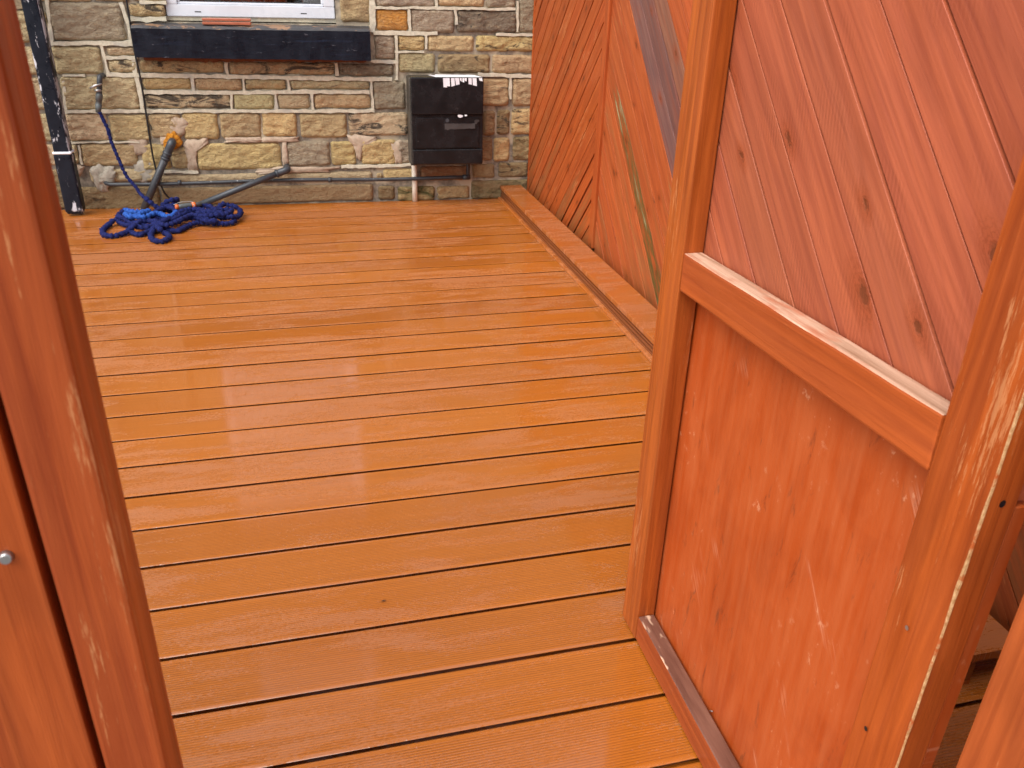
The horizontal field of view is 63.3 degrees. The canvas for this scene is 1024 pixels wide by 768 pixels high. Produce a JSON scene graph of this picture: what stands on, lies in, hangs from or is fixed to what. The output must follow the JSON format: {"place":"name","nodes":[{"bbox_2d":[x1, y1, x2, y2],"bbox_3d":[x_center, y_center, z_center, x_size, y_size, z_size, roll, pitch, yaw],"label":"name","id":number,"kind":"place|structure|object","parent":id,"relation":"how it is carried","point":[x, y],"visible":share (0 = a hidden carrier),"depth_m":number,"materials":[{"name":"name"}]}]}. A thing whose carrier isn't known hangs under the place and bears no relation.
{"place":"outdoors","nodes":[
{"label":"outdoors","id":0,"kind":"place"},
{"bbox_2d":[202,18,251,24],"bbox_3d":[-1.434,-1.824,4.179,0.233,0.028,0.056,-4,27,-11],"label":"board offcut","id":1,"kind":"object","parent":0,"point":[216,21],"visible":1,"depth_m":4.16,"materials":[{"name":"wood"}]},
{"label":"ground","id":2,"kind":"structure","parent":0,"visible":0},
{"bbox_2d":[0,392,105,767],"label":"front fence","id":3,"kind":"object","parent":2,"relation":"on","point":[46,720],"visible":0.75,"depth_m":0.51,"materials":[{"name":"wood"}]},
{"bbox_2d":[0,0,183,767],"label":"gate post","id":4,"kind":"object","parent":2,"relation":"on","point":[50,391],"visible":1,"depth_m":0.45,"materials":[{"name":"orange wood"}]},
{"bbox_2d":[15,0,533,209],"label":"stone house","id":5,"kind":"structure","parent":2,"relation":"on","point":[314,89],"depth_m":4.43,"materials":[{"name":"stone"}]},
{"bbox_2d":[21,0,85,213],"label":"downpipe","id":6,"kind":"object","parent":5,"relation":"attached to","point":[63,150],"visible":1,"depth_m":4.11,"materials":[{"name":"black metal"}]},
{"bbox_2d":[89,73,104,112],"bbox_3d":[-2.087,-1.471,4.205,0.065,0.187,0.145,-5,28,-13],"label":"garden tap","id":7,"kind":"object","parent":5,"relation":"attached to","point":[98,94],"visible":1,"depth_m":4.18,"materials":[{"name":"grey metal"}]},
{"bbox_2d":[125,0,169,198],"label":"cable","id":8,"kind":"object","parent":5,"relation":"attached to","point":[164,192],"visible":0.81,"depth_m":4.28,"materials":[{"name":"plastic"}]},
{"bbox_2d":[140,138,175,209],"bbox_3d":[-1.892,-1.120,4.445,0.239,0.381,0.102,-8,28,-18],"label":"waste pipe","id":9,"kind":"object","parent":5,"relation":"attached to","point":[166,155],"visible":0.98,"depth_m":4.40,"materials":[{"name":"grey plastic"}]},
{"bbox_2d":[199,164,290,203],"bbox_3d":[-1.437,-1.070,4.503,0.526,0.195,0.106,-14,31,-29],"label":"waste pipe","id":10,"kind":"object","parent":5,"relation":"attached to","point":[284,170],"visible":0.95,"depth_m":4.49,"materials":[{"name":"black plastic"}]},
{"bbox_2d":[237,0,261,1],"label":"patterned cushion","id":11,"kind":"object","parent":5,"relation":"in","point":[251,0],"visible":0.1,"depth_m":4.33,"materials":[{"name":"red fabric"}]},
{"bbox_2d":[166,0,335,22],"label":"window","id":12,"kind":"structure","parent":5,"relation":"in","point":[185,10],"depth_m":4.25,"materials":[{"name":"white plastic"}]},
{"bbox_2d":[103,164,469,185],"bbox_3d":[-1.211,-1.178,4.575,1.984,0.144,0.060,-4,27,-10],"label":"gas pipe","id":13,"kind":"object","parent":5,"relation":"attached to","point":[466,176],"visible":0.94,"depth_m":4.60,"materials":[{"name":"grey metal"}]},
{"bbox_2d":[294,0,308,2],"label":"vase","id":14,"kind":"object","parent":5,"relation":"in","point":[301,1],"visible":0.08,"depth_m":4.40,"materials":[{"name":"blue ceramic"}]},
{"bbox_2d":[406,74,483,164],"bbox_3d":[-0.366,-1.452,4.572,0.402,0.468,0.188,-4,27,-11],"label":"meter box","id":15,"kind":"object","parent":5,"relation":"attached to","point":[445,118],"visible":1,"depth_m":4.49,"materials":[{"name":"black plastic"}]},
{"bbox_2d":[415,117,478,147],"bbox_3d":[-0.351,-1.367,4.523,0.346,0.160,0.015,-4,27,-11],"label":"door","id":16,"kind":"structure","parent":15,"relation":"in","point":[430,132],"depth_m":4.52,"materials":[{"name":"black plastic"}]},
{"bbox_2d":[956,595,1023,767],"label":"gate post","id":17,"kind":"object","parent":2,"relation":"on","point":[995,738],"visible":1,"depth_m":0.79,"materials":[{"name":"orange wood"}]},
{"bbox_2d":[623,0,1023,767],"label":"gate","id":18,"kind":"structure","parent":17,"relation":"attached to","point":[829,516],"depth_m":1.04,"materials":[{"name":"brown wood"}]},
{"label":"soil bed","id":19,"kind":"structure","parent":0,"visible":0},
{"bbox_2d":[62,198,998,767],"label":"deck","id":20,"kind":"structure","parent":19,"relation":"on","point":[332,426],"depth_m":2.20,"materials":[{"name":"orange wood"}]},
{"bbox_2d":[98,112,243,243],"bbox_3d":[-1.768,-1.022,4.103,0.710,0.519,0.563,2,27,1],"label":"garden hose","id":21,"kind":"object","parent":20,"relation":"on","point":[148,221],"visible":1,"depth_m":4.22,"materials":[{"name":"blue fabric"}]},
{"bbox_2d":[174,201,201,208],"bbox_3d":[-1.685,-0.928,4.319,0.140,0.044,0.036,-15,31,-30],"label":"spray nozzle","id":22,"kind":"object","parent":21,"relation":"on","point":[186,205],"visible":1,"depth_m":4.31,"materials":[{"name":"grey plastic"}]},
{"bbox_2d":[411,165,417,201],"bbox_3d":[-0.559,-1.162,4.762,0.031,0.230,0.031,-5,28,-13],"label":"service pipe","id":23,"kind":"object","parent":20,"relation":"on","point":[414,187],"visible":0.71,"depth_m":4.76,"materials":[{"name":"white plastic"}]},
{"bbox_2d":[498,185,1008,684],"bbox_3d":[0.459,-0.293,3.271,0.139,0.078,3.819,-5,28,-14],"label":"edging step","id":24,"kind":"object","parent":20,"relation":"on","point":[630,311],"visible":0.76,"depth_m":3.49,"materials":[{"name":"orange wood"}]},
{"bbox_2d":[527,0,1023,631],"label":"fence","id":25,"kind":"object","parent":24,"relation":"on","point":[607,78],"visible":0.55,"depth_m":3.53,"materials":[{"name":"orange wood"}]}
]}

